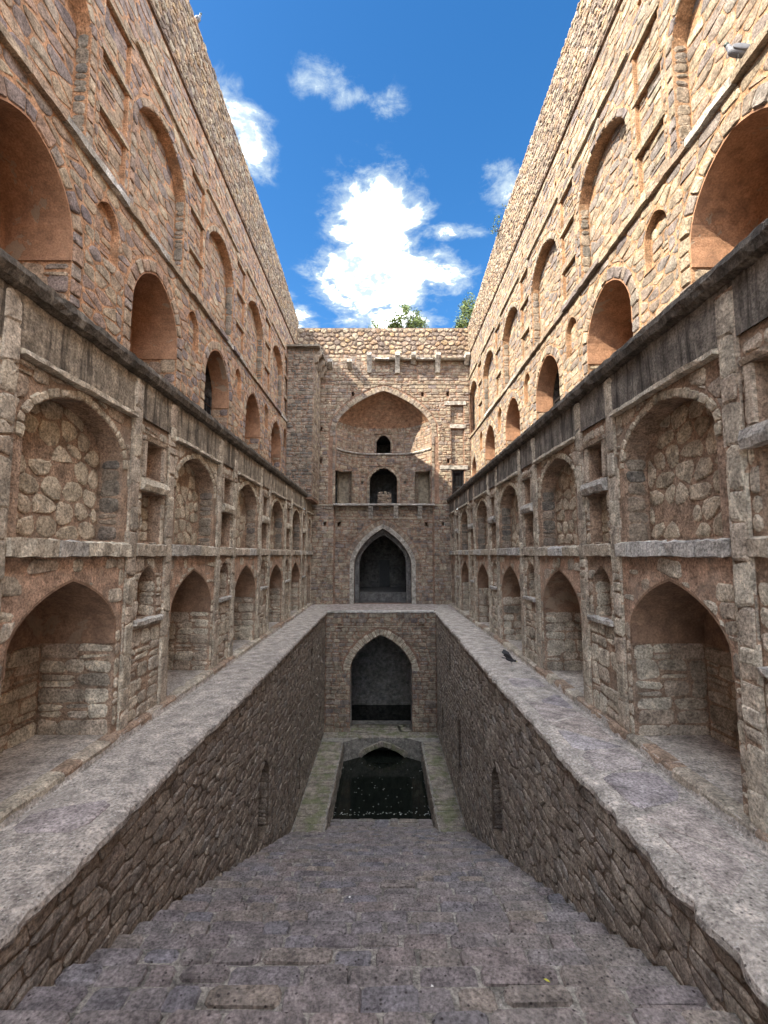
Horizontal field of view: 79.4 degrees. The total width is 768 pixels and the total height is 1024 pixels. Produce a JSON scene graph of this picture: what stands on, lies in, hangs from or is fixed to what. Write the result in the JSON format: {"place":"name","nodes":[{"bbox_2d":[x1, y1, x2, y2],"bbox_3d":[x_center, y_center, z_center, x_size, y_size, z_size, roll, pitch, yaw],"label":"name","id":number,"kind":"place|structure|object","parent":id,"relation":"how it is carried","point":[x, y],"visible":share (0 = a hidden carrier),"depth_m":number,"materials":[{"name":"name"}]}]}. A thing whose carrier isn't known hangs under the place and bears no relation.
{"place":"outdoors","nodes":[
{"label":"outdoors","id":0,"kind":"place"},
{"bbox_2d":[332,705,431,818],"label":"water","id":1,"kind":"structure","parent":0,"point":[372,775],"depth_m":19.39,"materials":[{"name":"black liquid"}]},
{"bbox_2d":[0,617,325,1009],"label":"pit wall","id":2,"kind":"structure","parent":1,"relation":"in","point":[228,794],"depth_m":7.31,"materials":[{"name":"stone"}]},
{"bbox_2d":[0,603,329,951],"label":"walkway","id":3,"kind":"structure","parent":2,"relation":"on","point":[70,805],"depth_m":6.01,"materials":[{"name":"stone"}]},
{"bbox_2d":[0,248,313,752],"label":"arcade wall","id":4,"kind":"structure","parent":3,"relation":"on","point":[140,556],"depth_m":7.25,"materials":[{"name":"stone"}]},
{"bbox_2d":[285,344,326,503],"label":"corner tower","id":5,"kind":"structure","parent":4,"relation":"on","point":[306,367],"depth_m":24.90,"materials":[{"name":"stone"}]},
{"bbox_2d":[291,720,466,831],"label":"platform","id":6,"kind":"structure","parent":1,"relation":"in","point":[315,812],"depth_m":19.10,"materials":[{"name":"stone"}]},
{"bbox_2d":[324,610,436,731],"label":"end wall","id":7,"kind":"structure","parent":6,"relation":"on","point":[380,657],"depth_m":23.13,"materials":[{"name":"stone"}]},
{"bbox_2d":[305,604,456,610],"bbox_3d":[-0.175,5.315,25.564,8.050,0.248,3.920,0,-5,0],"label":"landing","id":8,"kind":"object","parent":7,"relation":"on","point":[381,607],"visible":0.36,"depth_m":24.84,"materials":[{"name":"stone"}]},
{"bbox_2d":[298,328,472,603],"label":"end facade","id":9,"kind":"structure","parent":8,"relation":"on","point":[396,431],"depth_m":27.78,"materials":[{"name":"stone"}]},
{"bbox_2d":[379,560,389,586],"bbox_3d":[0.035,4.334,32.672,0.730,1.870,0.060,0,-5,0],"label":"chamber door","id":10,"kind":"structure","parent":9,"relation":"in","point":[384,565],"depth_m":32.64,"materials":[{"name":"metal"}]},
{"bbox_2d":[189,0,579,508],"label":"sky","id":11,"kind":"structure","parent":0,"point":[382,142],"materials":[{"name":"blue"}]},
{"label":"ground","id":12,"kind":"structure","parent":0,"visible":0},
{"bbox_2d":[0,0,298,487],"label":"wall","id":13,"kind":"structure","parent":12,"relation":"on","point":[133,218],"depth_m":10.69,"materials":[{"name":"stone"}]},
{"bbox_2d":[195,13,201,23],"bbox_3d":[-5.241,-13.717,12.904,0.436,0.281,0.150,-2,-6,20],"label":"pigeon","id":14,"kind":"object","parent":13,"relation":"on","point":[198,17],"visible":0.56,"depth_m":12.84,"materials":[{"name":"white"}]},
{"bbox_2d":[0,818,741,1023],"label":"staircase","id":15,"kind":"structure","parent":12,"relation":"on","point":[285,929],"depth_m":4.61,"materials":[{"name":"stone"}]},
{"bbox_2d":[368,290,428,327],"bbox_3d":[1.278,-6.737,38.797,5.301,23.956,3.748,0,-5,0],"label":"tree","id":16,"kind":"object","parent":12,"relation":"on","point":[397,321],"visible":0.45,"depth_m":39.00,"materials":[{"name":"green plant"}]},
{"bbox_2d":[453,292,477,327],"bbox_3d":[7.027,-6.750,37.808,2.757,23.802,3.289,0,-5,0],"label":"tree","id":17,"kind":"object","parent":12,"relation":"on","point":[467,315],"visible":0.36,"depth_m":38.18,"materials":[{"name":"green plant"}]},
{"bbox_2d":[436,616,767,1023],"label":"pit wall","id":18,"kind":"structure","parent":12,"relation":"on","point":[529,804],"depth_m":7.05,"materials":[{"name":"stone"}]},
{"bbox_2d":[432,603,767,1006],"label":"walkway","id":19,"kind":"structure","parent":18,"relation":"on","point":[673,805],"depth_m":5.52,"materials":[{"name":"stone"}]},
{"bbox_2d":[502,649,517,662],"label":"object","id":20,"kind":"object","parent":19,"relation":"on","point":[507,655],"visible":1,"depth_m":11.43,"materials":[{"name":"grey"}]},
{"bbox_2d":[447,218,767,833],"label":"arcade wall","id":21,"kind":"structure","parent":19,"relation":"on","point":[609,526],"depth_m":7.11,"materials":[{"name":"stone"}]},
{"bbox_2d":[468,0,767,476],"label":"wall","id":22,"kind":"structure","parent":12,"relation":"on","point":[638,200],"depth_m":10.62,"materials":[{"name":"stone"}]},
{"bbox_2d":[488,215,500,234],"bbox_3d":[4.979,-12.530,20.349,0.933,0.903,0.817,0,-5,0],"label":"plant","id":23,"kind":"object","parent":22,"relation":"attached to","point":[492,231],"depth_m":20.22,"materials":[{"name":"green plant"}]},
{"bbox_2d":[723,42,750,60],"bbox_3d":[5.042,-6.557,6.567,0.436,0.281,0.150,-1,-5,10],"label":"pigeon","id":24,"kind":"object","parent":22,"relation":"on","point":[737,50],"visible":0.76,"depth_m":6.54,"materials":[{"name":"white"}]}
]}

